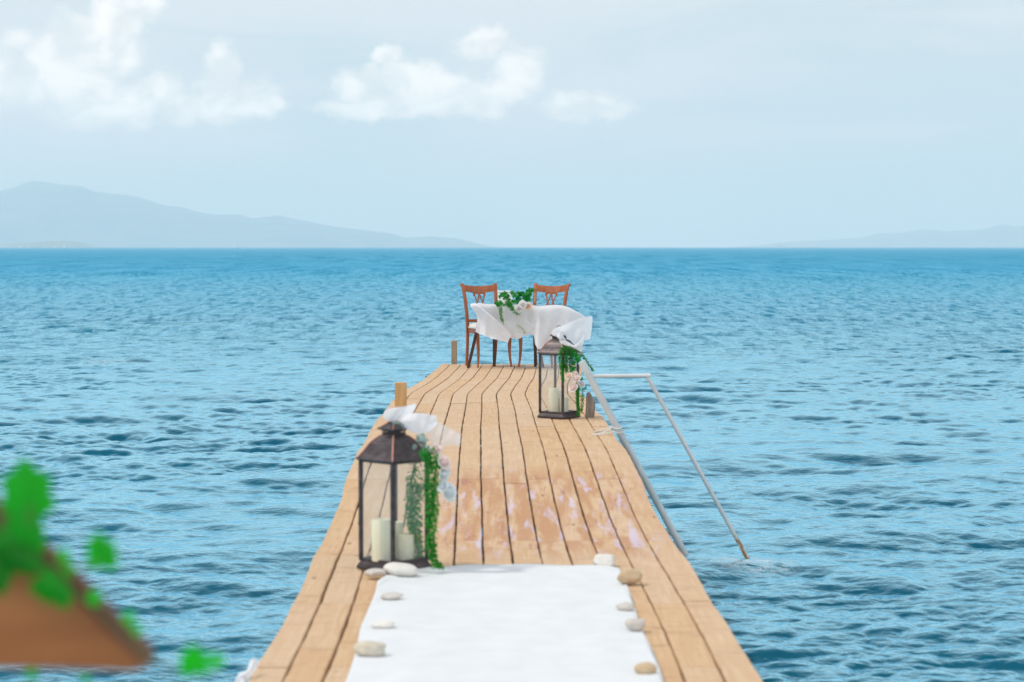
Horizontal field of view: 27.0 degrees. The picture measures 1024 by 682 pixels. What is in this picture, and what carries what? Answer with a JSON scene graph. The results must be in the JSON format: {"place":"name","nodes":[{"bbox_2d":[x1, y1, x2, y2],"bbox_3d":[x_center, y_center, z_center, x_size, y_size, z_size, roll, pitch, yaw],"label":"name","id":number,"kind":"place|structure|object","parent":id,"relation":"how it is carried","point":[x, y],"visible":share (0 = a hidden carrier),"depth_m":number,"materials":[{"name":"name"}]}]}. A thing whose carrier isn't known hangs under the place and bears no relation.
{"place":"outdoors","nodes":[
{"label":"outdoors","id":0,"kind":"place"},
{"bbox_2d":[0,241,93,246],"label":"headland","id":1,"kind":"structure","parent":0,"point":[55,243],"depth_m":8719.45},
{"bbox_2d":[0,181,493,246],"bbox_3d":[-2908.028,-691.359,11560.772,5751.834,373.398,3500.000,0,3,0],"label":"mountain","id":2,"kind":"structure","parent":0,"point":[34,211],"depth_m":10379.24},
{"bbox_2d":[0,247,1023,681],"bbox_3d":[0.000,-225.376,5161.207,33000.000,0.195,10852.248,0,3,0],"label":"sea","id":3,"kind":"structure","parent":0,"point":[188,429],"depth_m":27.00,"materials":[{"name":"blue liquid"}]},
{"bbox_2d":[248,340,762,681],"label":"wooden pier","id":4,"kind":"structure","parent":3,"relation":"in","point":[594,484],"depth_m":10.77,"materials":[{"name":"brown wood"}]},
{"bbox_2d":[0,501,154,671],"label":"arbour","id":5,"kind":"object","parent":4,"relation":"on","point":[36,631],"visible":0.81,"depth_m":2.23,"materials":[{"name":"brown wood"}]},
{"bbox_2d":[0,456,226,681],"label":"ivy vine","id":6,"kind":"object","parent":5,"relation":"attached to","point":[28,503],"visible":1,"depth_m":2.18,"materials":[{"name":"green plant"}]},
{"bbox_2d":[235,658,259,681],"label":"fabric scrap","id":7,"kind":"object","parent":4,"relation":"hanging from","point":[244,676],"visible":1,"depth_m":6.99,"materials":[{"name":"white fabric"}]},
{"bbox_2d":[364,568,386,576],"bbox_3d":[-0.575,0.979,9.012,0.098,0.036,0.066,-1,3,-12],"label":"stone","id":8,"kind":"object","parent":4,"relation":"on","point":[375,572],"visible":1,"depth_m":8.99,"materials":[{"name":"white stone"}]},
{"bbox_2d":[355,420,431,569],"bbox_3d":[-0.513,0.647,9.268,0.241,0.686,0.241,2,4,44],"label":"lantern","id":9,"kind":"object","parent":4,"relation":"on","point":[392,446],"visible":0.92,"depth_m":9.22,"materials":[{"name":"brown metal"}]},
{"bbox_2d":[372,518,389,561],"bbox_3d":[-0.565,0.859,9.232,0.086,0.184,0.086,0,3,0],"label":"candle","id":10,"kind":"object","parent":9,"relation":"in","point":[380,538],"visible":0.94,"depth_m":9.20,"materials":[{"name":"wax"}]},
{"bbox_2d":[395,521,403,557],"bbox_3d":[-0.510,0.867,9.332,0.072,0.159,0.072,0,3,0],"label":"candle","id":11,"kind":"object","parent":9,"relation":"in","point":[399,526],"visible":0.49,"depth_m":9.30,"materials":[{"name":"wax"}]},
{"bbox_2d":[398,533,413,559],"bbox_3d":[-0.461,0.891,9.278,0.068,0.114,0.068,0,3,0],"label":"candle","id":12,"kind":"object","parent":9,"relation":"in","point":[405,546],"visible":1,"depth_m":9.25,"materials":[{"name":"wax"}]},
{"bbox_2d":[383,404,460,446],"bbox_3d":[-0.384,0.366,9.206,0.341,0.193,0.148,0,3,-7],"label":"fabric bow","id":13,"kind":"object","parent":9,"relation":"on","point":[440,434],"visible":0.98,"depth_m":9.20,"materials":[{"name":"white fabric"}]},
{"bbox_2d":[403,433,456,570],"bbox_3d":[-0.378,0.687,9.186,0.176,0.591,0.299,-2,3,-40],"label":"ivy garland","id":14,"kind":"object","parent":9,"relation":"hanging from","point":[445,487],"visible":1,"depth_m":9.12,"materials":[{"name":"green plant"}]},
{"bbox_2d":[460,283,511,367],"bbox_3d":[-0.304,-0.190,25.258,0.462,0.978,0.582,-1,3,-21],"label":"dining chair","id":15,"kind":"object","parent":4,"relation":"on","point":[470,328],"visible":0.58,"depth_m":25.35,"materials":[{"name":"brown wood"}]},
{"bbox_2d":[345,564,663,681],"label":"carpet runner","id":16,"kind":"object","parent":4,"relation":"on","point":[509,623],"visible":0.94,"depth_m":7.82,"materials":[{"name":"fabric"}]},
{"bbox_2d":[353,640,385,656],"bbox_3d":[-0.488,1.053,7.316,0.107,0.051,0.077,1,3,12],"label":"stone","id":17,"kind":"object","parent":16,"relation":"on","point":[369,648],"visible":1,"depth_m":7.29,"materials":[{"name":"beige stone"}]},
{"bbox_2d":[370,620,394,628],"bbox_3d":[-0.474,1.038,7.806,0.091,0.034,0.067,0,3,5],"label":"stone","id":18,"kind":"object","parent":16,"relation":"on","point":[382,624],"visible":1,"depth_m":7.78,"materials":[{"name":"white stone"}]},
{"bbox_2d":[380,592,402,599],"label":"stone","id":19,"kind":"object","parent":16,"relation":"on","point":[391,596],"visible":1,"depth_m":8.44,"materials":[{"name":"white stone"}]},
{"bbox_2d":[383,562,417,576],"bbox_3d":[-0.471,0.968,9.047,0.150,0.055,0.102,6,1,-12],"label":"stone","id":20,"kind":"object","parent":16,"relation":"on","point":[401,569],"visible":1,"depth_m":9.01,"materials":[{"name":"white stone"}]},
{"bbox_2d":[616,602,634,610],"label":"stone","id":21,"kind":"object","parent":16,"relation":"on","point":[625,606],"visible":1,"depth_m":8.19,"materials":[{"name":"white stone"}]},
{"bbox_2d":[625,618,644,630],"bbox_3d":[0.449,1.034,7.787,0.075,0.044,0.057,1,3,14],"label":"stone","id":22,"kind":"object","parent":16,"relation":"on","point":[635,624],"visible":1,"depth_m":7.77,"materials":[{"name":"white stone"}]},
{"bbox_2d":[634,662,656,673],"bbox_3d":[0.437,1.074,6.997,0.076,0.042,0.050,1,3,13],"label":"stone","id":23,"kind":"object","parent":16,"relation":"on","point":[646,668],"visible":1,"depth_m":6.98,"materials":[{"name":"beige stone"}]},
{"bbox_2d":[467,305,544,367],"bbox_3d":[-0.073,-0.049,24.935,0.910,0.724,0.467,0,3,0],"label":"dining table","id":24,"kind":"object","parent":4,"relation":"on","point":[494,352],"visible":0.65,"depth_m":25.08,"materials":[{"name":"brown wood"}]},
{"bbox_2d":[470,303,584,348],"bbox_3d":[0.186,-0.179,24.792,1.334,0.532,0.702,0,3,0],"label":"tablecloth","id":25,"kind":"object","parent":24,"relation":"on","point":[540,323],"visible":0.81,"depth_m":24.63,"materials":[{"name":"white fabric"}]},
{"bbox_2d":[497,291,512,302],"bbox_3d":[-0.080,-0.513,25.052,0.176,0.156,0.130,0,3,-6],"label":"keepsake box","id":26,"kind":"object","parent":25,"relation":"on","point":[502,300],"visible":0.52,"depth_m":24.99,"materials":[{"name":"white"}]},
{"bbox_2d":[494,287,534,333],"bbox_3d":[0.033,-0.350,24.451,0.479,0.535,0.203,0,3,0],"label":"table bouquet","id":27,"kind":"object","parent":25,"relation":"on","point":[520,303],"visible":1,"depth_m":24.42,"materials":[{"name":"green plant"}]},
{"bbox_2d":[518,283,570,367],"bbox_3d":[0.379,-0.190,25.258,0.462,0.978,0.582,1,3,22],"label":"dining chair","id":28,"kind":"object","parent":4,"relation":"on","point":[551,289],"visible":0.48,"depth_m":25.44,"materials":[{"name":"brown wood"}]},
{"bbox_2d":[537,325,580,418],"bbox_3d":[0.349,0.226,15.875,0.241,0.686,0.241,2,3,35],"label":"lantern","id":29,"kind":"object","parent":4,"relation":"on","point":[553,346],"visible":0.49,"depth_m":15.82,"materials":[{"name":"brown metal"}]},
{"bbox_2d":[549,388,558,411],"bbox_3d":[0.309,0.437,15.855,0.076,0.184,0.076,0,3,0],"label":"candle","id":30,"kind":"object","parent":29,"relation":"in","point":[553,399],"visible":1,"depth_m":15.82,"materials":[{"name":"wax"}]},
{"bbox_2d":[559,397,567,411],"bbox_3d":[0.384,0.470,15.874,0.072,0.116,0.072,0,3,0],"label":"candle","id":31,"kind":"object","parent":29,"relation":"in","point":[565,404],"visible":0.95,"depth_m":15.85,"materials":[{"name":"wax"}]},
{"bbox_2d":[551,316,591,350],"bbox_3d":[0.459,-0.052,15.673,0.311,0.258,0.155,-1,3,-16],"label":"fabric bow","id":32,"kind":"object","parent":29,"relation":"attached to","point":[575,334],"visible":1,"depth_m":15.67,"materials":[{"name":"white fabric"}]},
{"bbox_2d":[557,345,594,416],"bbox_3d":[0.463,0.291,15.745,0.200,0.538,0.268,2,3,32],"label":"ivy garland","id":33,"kind":"object","parent":29,"relation":"hanging from","point":[572,353],"visible":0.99,"depth_m":15.72,"materials":[{"name":"green plant"}]},
{"bbox_2d":[593,554,615,565],"bbox_3d":[0.405,0.958,9.349,0.097,0.047,0.070,1,3,17],"label":"stone","id":34,"kind":"object","parent":4,"relation":"on","point":[605,559],"visible":1,"depth_m":9.32,"materials":[{"name":"white stone"}]},
{"bbox_2d":[591,425,624,434],"bbox_3d":[0.645,0.596,14.360,0.228,0.066,0.147,0,3,0],"label":"rope","id":35,"kind":"object","parent":4,"relation":"on","point":[597,432],"visible":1,"depth_m":14.31,"materials":[{"name":"beige fabric"}]},
{"bbox_2d":[617,568,642,583],"bbox_3d":[0.488,0.974,8.845,0.109,0.062,0.077,0,3,-9],"label":"stone","id":36,"kind":"object","parent":4,"relation":"on","point":[630,576],"visible":1,"depth_m":8.82,"materials":[{"name":"beige stone"}]},
{"bbox_2d":[578,360,749,558],"bbox_3d":[1.247,1.414,14.376,1.606,2.578,0.058,0,3,0],"label":"pipe handrail","id":37,"kind":"object","parent":4,"relation":"attached to","point":[586,370],"visible":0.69,"depth_m":14.33,"materials":[{"name":"grey metal"}]},
{"bbox_2d":[0,0,1023,246],"label":"sky","id":38,"kind":"structure","parent":0,"point":[496,123],"materials":[{"name":"blue"}]},
{"bbox_2d":[742,224,1023,246],"bbox_3d":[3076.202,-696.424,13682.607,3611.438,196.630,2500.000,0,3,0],"label":"hills","id":39,"kind":"structure","parent":0,"point":[1004,235],"depth_m":12866.41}
]}

